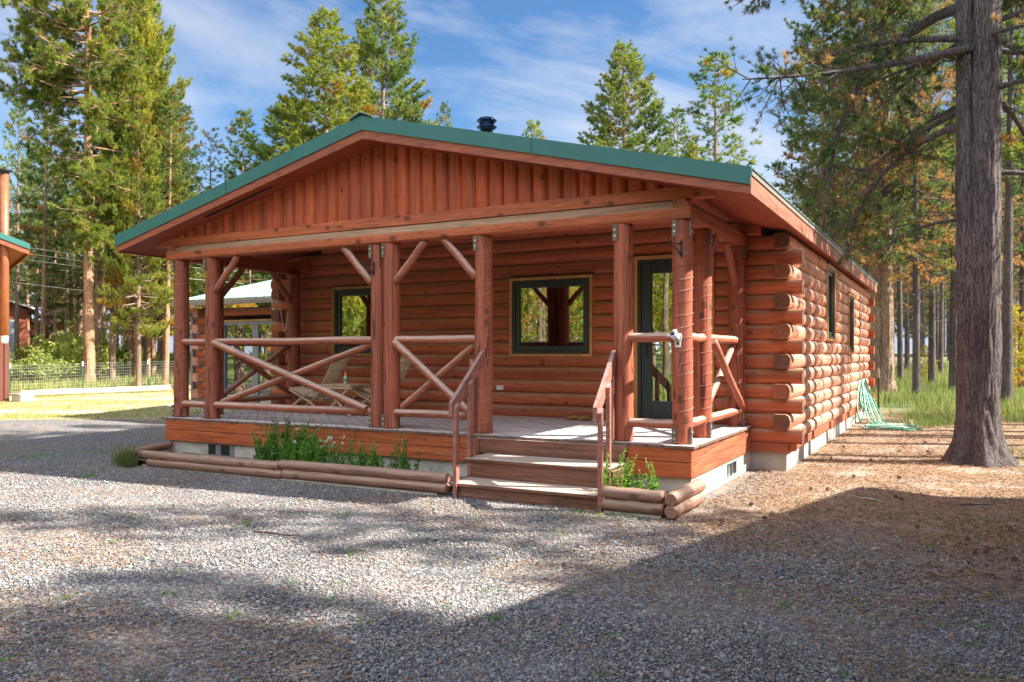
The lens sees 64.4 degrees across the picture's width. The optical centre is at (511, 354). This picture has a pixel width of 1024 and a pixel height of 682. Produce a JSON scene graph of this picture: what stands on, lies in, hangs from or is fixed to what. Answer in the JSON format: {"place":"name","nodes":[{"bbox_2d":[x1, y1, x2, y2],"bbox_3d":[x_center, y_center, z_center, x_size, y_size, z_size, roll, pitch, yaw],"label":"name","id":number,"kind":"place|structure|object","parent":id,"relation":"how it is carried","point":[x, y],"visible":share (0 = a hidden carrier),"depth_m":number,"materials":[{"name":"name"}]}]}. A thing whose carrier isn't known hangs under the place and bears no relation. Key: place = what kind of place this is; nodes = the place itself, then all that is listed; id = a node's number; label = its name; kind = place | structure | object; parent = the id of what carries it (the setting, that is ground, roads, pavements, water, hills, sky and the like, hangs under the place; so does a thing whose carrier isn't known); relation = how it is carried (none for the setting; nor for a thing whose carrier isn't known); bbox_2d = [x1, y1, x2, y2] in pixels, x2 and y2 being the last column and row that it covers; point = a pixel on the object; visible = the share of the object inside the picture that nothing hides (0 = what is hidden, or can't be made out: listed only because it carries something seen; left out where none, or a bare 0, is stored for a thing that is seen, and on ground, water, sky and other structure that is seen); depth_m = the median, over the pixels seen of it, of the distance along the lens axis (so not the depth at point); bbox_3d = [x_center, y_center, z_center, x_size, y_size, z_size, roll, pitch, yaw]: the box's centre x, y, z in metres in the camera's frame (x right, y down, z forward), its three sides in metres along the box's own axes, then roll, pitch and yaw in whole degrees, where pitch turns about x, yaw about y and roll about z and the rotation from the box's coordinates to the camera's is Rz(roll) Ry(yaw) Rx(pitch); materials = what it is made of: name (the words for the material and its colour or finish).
{"place":"outdoors","nodes":[
{"label":"outdoors","id":0,"kind":"place"},
{"bbox_2d":[0,0,1021,353],"label":"sky","id":1,"kind":"structure","parent":0,"point":[511,62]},
{"bbox_2d":[0,353,1023,681],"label":"ground","id":2,"kind":"structure","parent":0,"point":[48,437],"depth_m":5.88,"materials":[{"name":"grey gravel"}]},
{"bbox_2d":[0,168,29,401],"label":"workshop","id":3,"kind":"structure","parent":2,"relation":"on","point":[14,252],"depth_m":23.90,"materials":[{"name":"brown wood"}]},
{"bbox_2d":[9,393,35,401],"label":"concrete block","id":4,"kind":"structure","parent":2,"relation":"on","point":[22,397],"depth_m":23.98,"materials":[{"name":"white concrete"}]},
{"bbox_2d":[0,96,48,361],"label":"pine tree","id":5,"kind":"object","parent":2,"relation":"on","point":[18,216],"visible":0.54,"depth_m":40.90,"materials":[{"name":"green plant"}]},
{"bbox_2d":[9,300,39,360],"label":"garage","id":6,"kind":"structure","parent":2,"relation":"on","point":[23,333],"depth_m":45.85,"materials":[{"name":"brown wood"}]},
{"bbox_2d":[9,319,13,360],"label":"door","id":7,"kind":"structure","parent":6,"relation":"in","point":[11,322],"depth_m":45.59,"materials":[{"name":"white glass"}]},
{"bbox_2d":[9,160,41,348],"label":"pine tree","id":8,"kind":"object","parent":2,"relation":"on","point":[26,271],"visible":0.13,"depth_m":46.81,"materials":[{"name":"green plant"}]},
{"bbox_2d":[9,140,64,345],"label":"pine tree","id":9,"kind":"object","parent":2,"relation":"on","point":[35,287],"visible":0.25,"depth_m":43.87,"materials":[{"name":"green plant"}]},
{"bbox_2d":[9,349,72,383],"bbox_3d":[-18.681,0.547,31.437,2.742,1.605,2.782,0,0,29],"label":"shrub","id":10,"kind":"object","parent":2,"relation":"on","point":[46,374],"visible":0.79,"depth_m":30.96,"materials":[{"name":"green plant"}]},
{"bbox_2d":[10,87,76,343],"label":"pine tree","id":11,"kind":"object","parent":2,"relation":"on","point":[44,231],"visible":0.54,"depth_m":37.97,"materials":[{"name":"green plant"}]},
{"bbox_2d":[9,337,82,370],"bbox_3d":[-19.141,0.250,33.402,3.087,2.120,2.955,0,0,-27],"label":"shrub","id":12,"kind":"object","parent":2,"relation":"on","point":[19,350],"visible":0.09,"depth_m":33.05,"materials":[{"name":"green plant"}]},
{"bbox_2d":[11,204,83,344],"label":"pine tree","id":13,"kind":"object","parent":2,"relation":"on","point":[49,323],"visible":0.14,"depth_m":49.80,"materials":[{"name":"green plant"}]},
{"bbox_2d":[28,163,74,338],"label":"pine tree","id":14,"kind":"object","parent":2,"relation":"on","point":[54,311],"visible":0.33,"depth_m":43.98,"materials":[{"name":"green plant"}]},
{"bbox_2d":[22,167,94,335],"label":"pine tree","id":15,"kind":"object","parent":2,"relation":"on","point":[66,305],"visible":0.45,"depth_m":39.88,"materials":[{"name":"green plant"}]},
{"bbox_2d":[18,333,108,380],"bbox_3d":[-18.203,0.221,33.181,3.049,2.208,3.346,0,0,29],"label":"shrub","id":16,"kind":"object","parent":2,"relation":"on","point":[70,361],"visible":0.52,"depth_m":32.51,"materials":[{"name":"green plant"}]},
{"bbox_2d":[50,129,94,345],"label":"pine tree","id":17,"kind":"object","parent":2,"relation":"on","point":[75,324],"visible":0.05,"depth_m":47.95,"materials":[{"name":"green plant"}]},
{"bbox_2d":[49,318,108,354],"bbox_3d":[-18.759,-0.217,34.890,2.879,3.009,2.635,0,0,29],"label":"shrub","id":18,"kind":"object","parent":2,"relation":"on","point":[72,334],"visible":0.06,"depth_m":34.49,"materials":[{"name":"green plant"}]},
{"bbox_2d":[0,0,166,387],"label":"pine tree","id":19,"kind":"object","parent":2,"relation":"on","point":[49,72],"visible":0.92,"depth_m":31.81,"materials":[{"name":"green plant"}]},
{"bbox_2d":[9,360,173,395],"bbox_3d":[-14.832,0.811,33.892,0.727,1.373,14.204,0,0,18],"label":"wire fence","id":20,"kind":"object","parent":2,"relation":"on","point":[10,365],"visible":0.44,"depth_m":30.71,"materials":[{"name":"metal"}]},
{"bbox_2d":[75,153,107,336],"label":"pine tree","id":21,"kind":"object","parent":2,"relation":"on","point":[103,328],"visible":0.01,"depth_m":49.98,"materials":[{"name":"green plant"}]},
{"bbox_2d":[19,385,170,396],"bbox_3d":[-14.364,1.276,28.380,0.248,0.243,5.324,0,0,34],"label":"fallen log","id":22,"kind":"object","parent":2,"relation":"on","point":[77,391],"visible":0.9,"depth_m":28.20,"materials":[{"name":"grey wood"}]},
{"bbox_2d":[63,111,130,379],"bbox_3d":[-17.305,-4.540,33.893,2.934,12.037,3.120,-1,1,-41],"label":"pine tree","id":23,"kind":"object","parent":2,"relation":"on","point":[98,334],"visible":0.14,"depth_m":33.85,"materials":[{"name":"green plant"}]},
{"bbox_2d":[0,383,199,420],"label":"lawn grass","id":24,"kind":"structure","parent":2,"relation":"on","point":[112,410],"depth_m":20.80,"materials":[{"name":"green plant"}]},
{"bbox_2d":[11,362,190,395],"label":"wild grass","id":25,"kind":"structure","parent":2,"relation":"on","point":[67,383],"depth_m":31.96,"materials":[{"name":"green plant"}]},
{"bbox_2d":[65,67,150,380],"bbox_3d":[-16.414,-5.405,33.558,3.246,13.860,3.435,0,0,8],"label":"pine tree","id":26,"kind":"object","parent":2,"relation":"on","point":[112,351],"visible":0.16,"depth_m":33.42,"materials":[{"name":"green plant"}]},
{"bbox_2d":[80,332,141,376],"bbox_3d":[-17.984,0.052,35.920,2.984,2.443,2.696,0,0,-30],"label":"shrub","id":27,"kind":"object","parent":2,"relation":"on","point":[121,355],"visible":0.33,"depth_m":35.72,"materials":[{"name":"green plant"}]},
{"bbox_2d":[109,442,145,467],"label":"grass clump","id":28,"kind":"object","parent":2,"relation":"on","point":[126,459],"visible":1,"depth_m":9.98,"materials":[{"name":"green plant"}]},
{"bbox_2d":[94,65,173,385],"bbox_3d":[-15.133,-5.128,32.996,3.137,13.351,2.992,0,0,-15],"label":"pine tree","id":29,"kind":"object","parent":2,"relation":"on","point":[136,283],"visible":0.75,"depth_m":32.67,"materials":[{"name":"green plant"}]},
{"bbox_2d":[91,0,177,377],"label":"pine tree","id":30,"kind":"object","parent":2,"relation":"on","point":[147,25],"visible":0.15,"depth_m":35.39,"materials":[{"name":"green plant"}]},
{"bbox_2d":[117,80,172,376],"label":"pine tree","id":31,"kind":"object","parent":2,"relation":"on","point":[134,351],"visible":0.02,"depth_m":35.88,"materials":[{"name":"green plant"}]},
{"bbox_2d":[106,0,192,374],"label":"pine tree","id":32,"kind":"object","parent":2,"relation":"on","point":[180,85],"visible":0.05,"depth_m":36.88,"materials":[{"name":"green plant"}]},
{"bbox_2d":[139,83,177,377],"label":"pine tree","id":33,"kind":"object","parent":2,"relation":"on","point":[149,348],"visible":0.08,"depth_m":35.94,"materials":[{"name":"green plant"}]},
{"bbox_2d":[123,91,203,372],"bbox_3d":[-15.390,-5.131,35.947,3.330,13.196,3.517,0,0,18],"label":"pine tree","id":34,"kind":"object","parent":2,"relation":"on","point":[191,272],"visible":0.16,"depth_m":35.77,"materials":[{"name":"green plant"}]},
{"bbox_2d":[140,89,201,384],"bbox_3d":[-14.850,-5.036,34.953,3.054,13.052,3.357,1,-1,6],"label":"pine tree","id":35,"kind":"object","parent":2,"relation":"on","point":[172,98],"visible":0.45,"depth_m":34.92,"materials":[{"name":"green plant"}]},
{"bbox_2d":[171,102,211,332],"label":"pine tree","id":36,"kind":"object","parent":2,"relation":"on","point":[184,108],"visible":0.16,"depth_m":39.23,"materials":[{"name":"green plant"}]},
{"bbox_2d":[189,126,226,320],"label":"pine tree","id":37,"kind":"object","parent":2,"relation":"on","point":[211,150],"visible":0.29,"depth_m":41.81,"materials":[{"name":"green plant"}]},
{"bbox_2d":[189,263,231,306],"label":"pine tree","id":38,"kind":"object","parent":2,"relation":"on","point":[201,277],"visible":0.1,"depth_m":35.77,"materials":[{"name":"green plant"}]},
{"bbox_2d":[172,280,277,413],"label":"log wing","id":39,"kind":"structure","parent":2,"relation":"on","point":[248,322],"depth_m":17.44,"materials":[{"name":"brown wood"}]},
{"bbox_2d":[224,319,275,403],"bbox_3d":[-5.423,0.200,17.169,1.980,1.870,0.135,0,0,29],"label":"sliding door","id":40,"kind":"structure","parent":39,"relation":"in","point":[234,369],"depth_m":17.28,"materials":[{"name":"clear glass"}]},
{"bbox_2d":[203,108,270,305],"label":"pine tree","id":41,"kind":"object","parent":2,"relation":"on","point":[245,119],"visible":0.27,"depth_m":39.73,"materials":[{"name":"green plant"}]},
{"bbox_2d":[234,268,270,303],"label":"pine tree","id":42,"kind":"object","parent":2,"relation":"on","point":[257,275],"visible":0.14,"depth_m":36.96,"materials":[{"name":"green plant"}]},
{"bbox_2d":[226,99,319,306],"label":"pine tree","id":43,"kind":"object","parent":2,"relation":"on","point":[275,127],"visible":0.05,"depth_m":44.37,"materials":[{"name":"green plant"}]},
{"bbox_2d":[124,441,449,495],"bbox_3d":[-2.702,1.308,9.495,5.098,0.292,0.981,0,0,29],"label":"log edging","id":44,"kind":"object","parent":2,"relation":"on","point":[160,455],"visible":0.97,"depth_m":8.80,"materials":[{"name":"brown wood"}]},
{"bbox_2d":[140,452,466,486],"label":"planter soil","id":45,"kind":"structure","parent":44,"relation":"in","point":[451,478],"depth_m":10.44,"materials":[{"name":"brown soil"}]},
{"bbox_2d":[251,414,319,460],"bbox_3d":[-2.671,1.013,9.500,0.985,0.632,0.612,0,0,29],"label":"leafy weed","id":46,"kind":"object","parent":45,"relation":"on","point":[270,446],"visible":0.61,"depth_m":9.43,"materials":[{"name":"green plant"}]},
{"bbox_2d":[276,424,325,462],"bbox_3d":[-2.389,1.052,9.309,0.758,0.545,0.505,0,0,29],"label":"leafy weed","id":47,"kind":"object","parent":45,"relation":"on","point":[313,453],"visible":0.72,"depth_m":9.21,"materials":[{"name":"green plant"}]},
{"bbox_2d":[320,430,347,463],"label":"white flowering weed","id":48,"kind":"object","parent":45,"relation":"on","point":[335,460],"visible":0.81,"depth_m":9.15,"materials":[{"name":"green plant"}]},
{"bbox_2d":[340,429,368,465],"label":"leafy weed","id":49,"kind":"object","parent":45,"relation":"on","point":[361,462],"visible":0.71,"depth_m":8.97,"materials":[{"name":"green plant"}]},
{"bbox_2d":[357,440,385,467],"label":"leafy weed","id":50,"kind":"object","parent":45,"relation":"on","point":[373,459],"visible":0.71,"depth_m":8.92,"materials":[{"name":"green plant"}]},
{"bbox_2d":[386,438,408,468],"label":"leafy weed","id":51,"kind":"object","parent":45,"relation":"on","point":[396,465],"visible":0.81,"depth_m":8.72,"materials":[{"name":"green plant"}]},
{"bbox_2d":[395,420,422,470],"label":"leafy weed","id":52,"kind":"object","parent":45,"relation":"on","point":[403,462],"visible":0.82,"depth_m":8.65,"materials":[{"name":"green plant"}]},
{"bbox_2d":[234,4,380,282],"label":"pine tree","id":53,"kind":"object","parent":2,"relation":"on","point":[304,132],"visible":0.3,"depth_m":40.87,"materials":[{"name":"green plant"}]},
{"bbox_2d":[330,0,437,124],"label":"pine tree","id":54,"kind":"object","parent":2,"relation":"on","point":[393,73],"visible":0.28,"depth_m":45.02,"materials":[{"name":"green plant"}]},
{"bbox_2d":[435,100,452,126],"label":"pine tree","id":55,"kind":"object","parent":2,"relation":"on","point":[442,109],"visible":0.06,"depth_m":59.87,"materials":[{"name":"green plant"}]},
{"bbox_2d":[115,111,877,512],"bbox_3d":[1.305,-1.108,14.657,8.650,5.485,13.730,0,0,29],"label":"log cabin","id":56,"kind":"object","parent":2,"relation":"on","point":[513,299],"visible":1,"depth_m":9.75,"materials":[{"name":"brown wood"}]},
{"bbox_2d":[294,412,367,415],"bbox_3d":[-2.464,0.852,12.088,1.580,0.017,0.888,0,0,29],"label":"rug","id":57,"kind":"object","parent":56,"relation":"on","point":[337,414],"visible":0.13,"depth_m":11.58,"materials":[{"name":"fabric"}]},
{"bbox_2d":[284,356,350,412],"bbox_3d":[-2.895,0.447,12.108,0.842,0.861,0.614,0,0,13],"label":"folding chair","id":58,"kind":"object","parent":57,"relation":"on","point":[333,374],"visible":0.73,"depth_m":12.02,"materials":[{"name":"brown wood"}]},
{"bbox_2d":[319,383,370,416],"bbox_3d":[-2.368,0.645,11.448,0.600,0.452,0.440,0,0,29],"label":"side table","id":59,"kind":"object","parent":56,"relation":"on","point":[347,386],"visible":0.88,"depth_m":11.30,"materials":[{"name":"brown wood"}]},
{"bbox_2d":[331,285,370,355],"bbox_3d":[-2.274,-0.526,12.717,1.285,1.101,0.206,0,0,29],"label":"window","id":60,"kind":"structure","parent":56,"relation":"in","point":[351,305],"depth_m":12.81,"materials":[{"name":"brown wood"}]},
{"bbox_2d":[350,355,415,414],"bbox_3d":[-1.853,0.447,11.597,0.842,0.861,0.614,0,0,13],"label":"folding chair","id":61,"kind":"object","parent":56,"relation":"on","point":[405,364],"visible":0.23,"depth_m":11.52,"materials":[{"name":"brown wood"}]},
{"bbox_2d":[508,273,594,356],"bbox_3d":[0.555,-0.522,11.176,1.285,1.108,0.206,0,0,29],"label":"window","id":62,"kind":"structure","parent":56,"relation":"in","point":[585,280],"depth_m":11.11,"materials":[{"name":"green wood"}]},
{"bbox_2d":[633,251,715,423],"bbox_3d":[2.064,-0.206,10.330,1.069,2.140,0.247,0,0,29],"label":"door","id":63,"kind":"structure","parent":56,"relation":"in","point":[645,266],"depth_m":10.47,"materials":[{"name":"green wood"}]},
{"bbox_2d":[823,262,835,340],"bbox_3d":[4.873,-0.792,12.641,0.206,1.174,0.935,0,0,29],"label":"window","id":64,"kind":"structure","parent":56,"relation":"in","point":[830,271],"depth_m":12.89,"materials":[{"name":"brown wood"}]},
{"bbox_2d":[845,292,854,353],"bbox_3d":[6.201,-0.560,15.078,0.206,1.130,0.851,0,0,29],"label":"window","id":65,"kind":"structure","parent":56,"relation":"in","point":[850,304],"depth_m":15.29,"materials":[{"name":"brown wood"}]},
{"bbox_2d":[856,378,922,430],"bbox_3d":[7.019,0.946,15.871,0.999,0.905,2.317,0,0,-1],"label":"garden hose","id":66,"kind":"object","parent":56,"relation":"attached to","point":[865,396],"visible":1,"depth_m":15.79,"materials":[{"name":"green plastic"}]},
{"bbox_2d":[0,461,1023,681],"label":"gravel stones","id":67,"kind":"object","parent":2,"relation":"on","point":[669,672],"visible":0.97,"depth_m":4.56,"materials":[{"name":"grey gravel"}]},
{"bbox_2d":[0,440,1023,681],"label":"blown needles","id":68,"kind":"object","parent":2,"relation":"on","point":[349,640],"visible":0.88,"depth_m":4.23,"materials":[{"name":"brown plant"}]},
{"bbox_2d":[0,434,1023,681],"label":"gravel weeds","id":69,"kind":"object","parent":2,"relation":"on","point":[498,586],"visible":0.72,"depth_m":4.68,"materials":[{"name":"green plant"}]},
{"bbox_2d":[522,118,544,138],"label":"pine tree","id":70,"kind":"object","parent":2,"relation":"on","point":[537,131],"visible":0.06,"depth_m":59.69,"materials":[{"name":"green plant"}]},
{"bbox_2d":[576,39,679,156],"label":"pine tree","id":71,"kind":"object","parent":2,"relation":"on","point":[623,112],"visible":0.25,"depth_m":40.28,"materials":[{"name":"green plant"}]},
{"bbox_2d":[601,478,705,519],"bbox_3d":[1.281,1.301,7.297,0.710,0.307,0.901,0,0,29],"label":"log edging","id":72,"kind":"object","parent":2,"relation":"on","point":[680,500],"visible":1,"depth_m":6.98,"materials":[{"name":"brown wood"}]},
{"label":"planter soil","id":73,"kind":"structure","parent":72,"relation":"in","visible":0},
{"bbox_2d":[596,447,637,499],"bbox_3d":[0.941,1.080,7.407,0.376,0.490,0.190,0,0,29],"label":"leafy weed","id":74,"kind":"object","parent":73,"relation":"on","point":[614,481],"visible":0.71,"depth_m":7.38,"materials":[{"name":"green plant"}]},
{"bbox_2d":[616,459,645,488],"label":"leafy weed","id":75,"kind":"object","parent":73,"relation":"on","point":[637,483],"visible":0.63,"depth_m":7.37,"materials":[{"name":"green plant"}]},
{"bbox_2d":[643,458,661,489],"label":"leafy weed","id":76,"kind":"object","parent":73,"relation":"on","point":[655,479],"visible":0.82,"depth_m":7.33,"materials":[{"name":"green plant"}]},
{"bbox_2d":[664,104,690,157],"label":"pine tree","id":77,"kind":"object","parent":2,"relation":"on","point":[683,130],"visible":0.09,"depth_m":45.86,"materials":[{"name":"green plant"}]},
{"bbox_2d":[685,140,703,159],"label":"pine tree","id":78,"kind":"object","parent":2,"relation":"on","point":[696,148],"visible":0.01,"depth_m":39.88,"materials":[{"name":"green plant"}]},
{"bbox_2d":[677,49,763,175],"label":"pine tree","id":79,"kind":"object","parent":2,"relation":"on","point":[713,131],"visible":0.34,"depth_m":42.47,"materials":[{"name":"green plant"}]},
{"bbox_2d":[476,411,1023,606],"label":"pine litter","id":80,"kind":"object","parent":2,"relation":"on","point":[897,516],"visible":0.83,"depth_m":6.62,"materials":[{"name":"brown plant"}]},
{"bbox_2d":[763,0,868,235],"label":"pine tree","id":81,"kind":"object","parent":2,"relation":"on","point":[820,93],"visible":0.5,"depth_m":26.81,"materials":[{"name":"green plant"}]},
{"bbox_2d":[766,43,911,265],"bbox_3d":[13.008,-5.605,33.025,5.573,14.341,5.631,0,0,-8],"label":"pine tree","id":82,"kind":"object","parent":2,"relation":"on","point":[811,119],"visible":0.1,"depth_m":32.76,"materials":[{"name":"green plant"}]},
{"bbox_2d":[794,35,911,282],"bbox_3d":[16.115,-6.868,38.337,5.880,16.641,6.720,-1,-1,34],"label":"pine tree","id":83,"kind":"object","parent":2,"relation":"on","point":[894,266],"visible":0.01,"depth_m":37.72,"materials":[{"name":"green plant"}]},
{"bbox_2d":[765,0,950,326],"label":"pine tree","id":84,"kind":"object","parent":2,"relation":"on","point":[865,268],"visible":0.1,"depth_m":30.93,"materials":[{"name":"green plant"}]},
{"bbox_2d":[702,0,1023,467],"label":"pine tree","id":85,"kind":"object","parent":2,"relation":"on","point":[976,50],"visible":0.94,"depth_m":10.40,"materials":[{"name":"green plant"}]},
{"bbox_2d":[774,0,1006,396],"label":"pine tree","id":86,"kind":"object","parent":2,"relation":"on","point":[881,342],"visible":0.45,"depth_m":26.07,"materials":[{"name":"green plant"}]},
{"bbox_2d":[893,94,926,369],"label":"pine tree","id":87,"kind":"object","parent":2,"relation":"on","point":[907,343],"visible":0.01,"depth_m":44.89,"materials":[{"name":"brown plant"}]},
{"bbox_2d":[890,29,939,379],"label":"pine tree","id":88,"kind":"object","parent":2,"relation":"on","point":[900,373],"visible":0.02,"depth_m":36.94,"materials":[{"name":"brown plant"}]},
{"bbox_2d":[908,196,928,355],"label":"pine tree","id":89,"kind":"object","parent":2,"relation":"on","point":[923,322],"visible":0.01,"depth_m":59.95,"materials":[{"name":"brown plant"}]},
{"bbox_2d":[893,102,950,337],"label":"pine tree","id":90,"kind":"object","parent":2,"relation":"on","point":[905,287],"visible":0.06,"depth_m":40.88,"materials":[{"name":"green plant"}]},
{"bbox_2d":[835,0,1014,396],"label":"pine tree","id":91,"kind":"object","parent":2,"relation":"on","point":[915,273],"visible":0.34,"depth_m":24.80,"materials":[{"name":"green plant"}]},
{"bbox_2d":[850,2,1021,384],"bbox_3d":[17.117,-6.572,32.895,6.727,16.247,5.887,-1,1,9],"label":"pine tree","id":92,"kind":"object","parent":2,"relation":"on","point":[931,325],"visible":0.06,"depth_m":32.85,"materials":[{"name":"green plant"}]},
{"bbox_2d":[920,109,951,375],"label":"pine tree","id":93,"kind":"object","parent":2,"relation":"on","point":[940,344],"visible":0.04,"depth_m":39.88,"materials":[{"name":"green plant"}]},
{"bbox_2d":[849,0,1023,391],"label":"pine tree","id":94,"kind":"object","parent":2,"relation":"on","point":[952,341],"visible":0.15,"depth_m":28.85,"materials":[{"name":"green plant"}]},
{"bbox_2d":[922,161,950,362],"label":"pine tree","id":95,"kind":"object","parent":2,"relation":"on","point":[937,315],"visible":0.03,"depth_m":47.95,"materials":[{"name":"brown plant"}]},
{"bbox_2d":[926,195,950,360],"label":"pine tree","id":96,"kind":"object","parent":2,"relation":"on","point":[948,302],"visible":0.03,"depth_m":51.92,"materials":[{"name":"brown plant"}]},
{"bbox_2d":[877,368,1004,416],"bbox_3d":[13.247,0.905,16.520,10.626,1.218,0.094,0,0,26],"label":"wire fence","id":97,"kind":"object","parent":2,"relation":"on","point":[878,375],"visible":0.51,"depth_m":18.75,"materials":[{"name":"grey metal"}]},
{"bbox_2d":[869,406,1023,473],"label":"grass tufts","id":98,"kind":"object","parent":2,"relation":"on","point":[929,419],"visible":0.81,"depth_m":16.40,"materials":[{"name":"green plant"}]},
{"bbox_2d":[934,0,1023,405],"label":"pine tree","id":99,"kind":"object","parent":2,"relation":"on","point":[1011,147],"visible":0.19,"depth_m":20.86,"materials":[{"name":"plant"}]},
{"bbox_2d":[941,8,1023,388],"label":"pine tree","id":100,"kind":"object","parent":2,"relation":"on","point":[1020,235],"visible":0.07,"depth_m":29.93,"materials":[{"name":"green plant"}]},
{"bbox_2d":[1001,97,1021,367],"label":"pine tree","id":101,"kind":"object","parent":2,"relation":"on","point":[1015,272],"visible":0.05,"depth_m":42.85,"materials":[{"name":"green plant"}]},
{"bbox_2d":[1001,303,1023,390],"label":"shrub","id":102,"kind":"object","parent":2,"relation":"on","point":[1021,359],"visible":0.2,"depth_m":26.75,"materials":[{"name":"green plant"}]},
{"bbox_2d":[870,360,1023,417],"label":"meadow grass","id":103,"kind":"structure","parent":0,"point":[946,396],"depth_m":22.75,"materials":[{"name":"green plant"}]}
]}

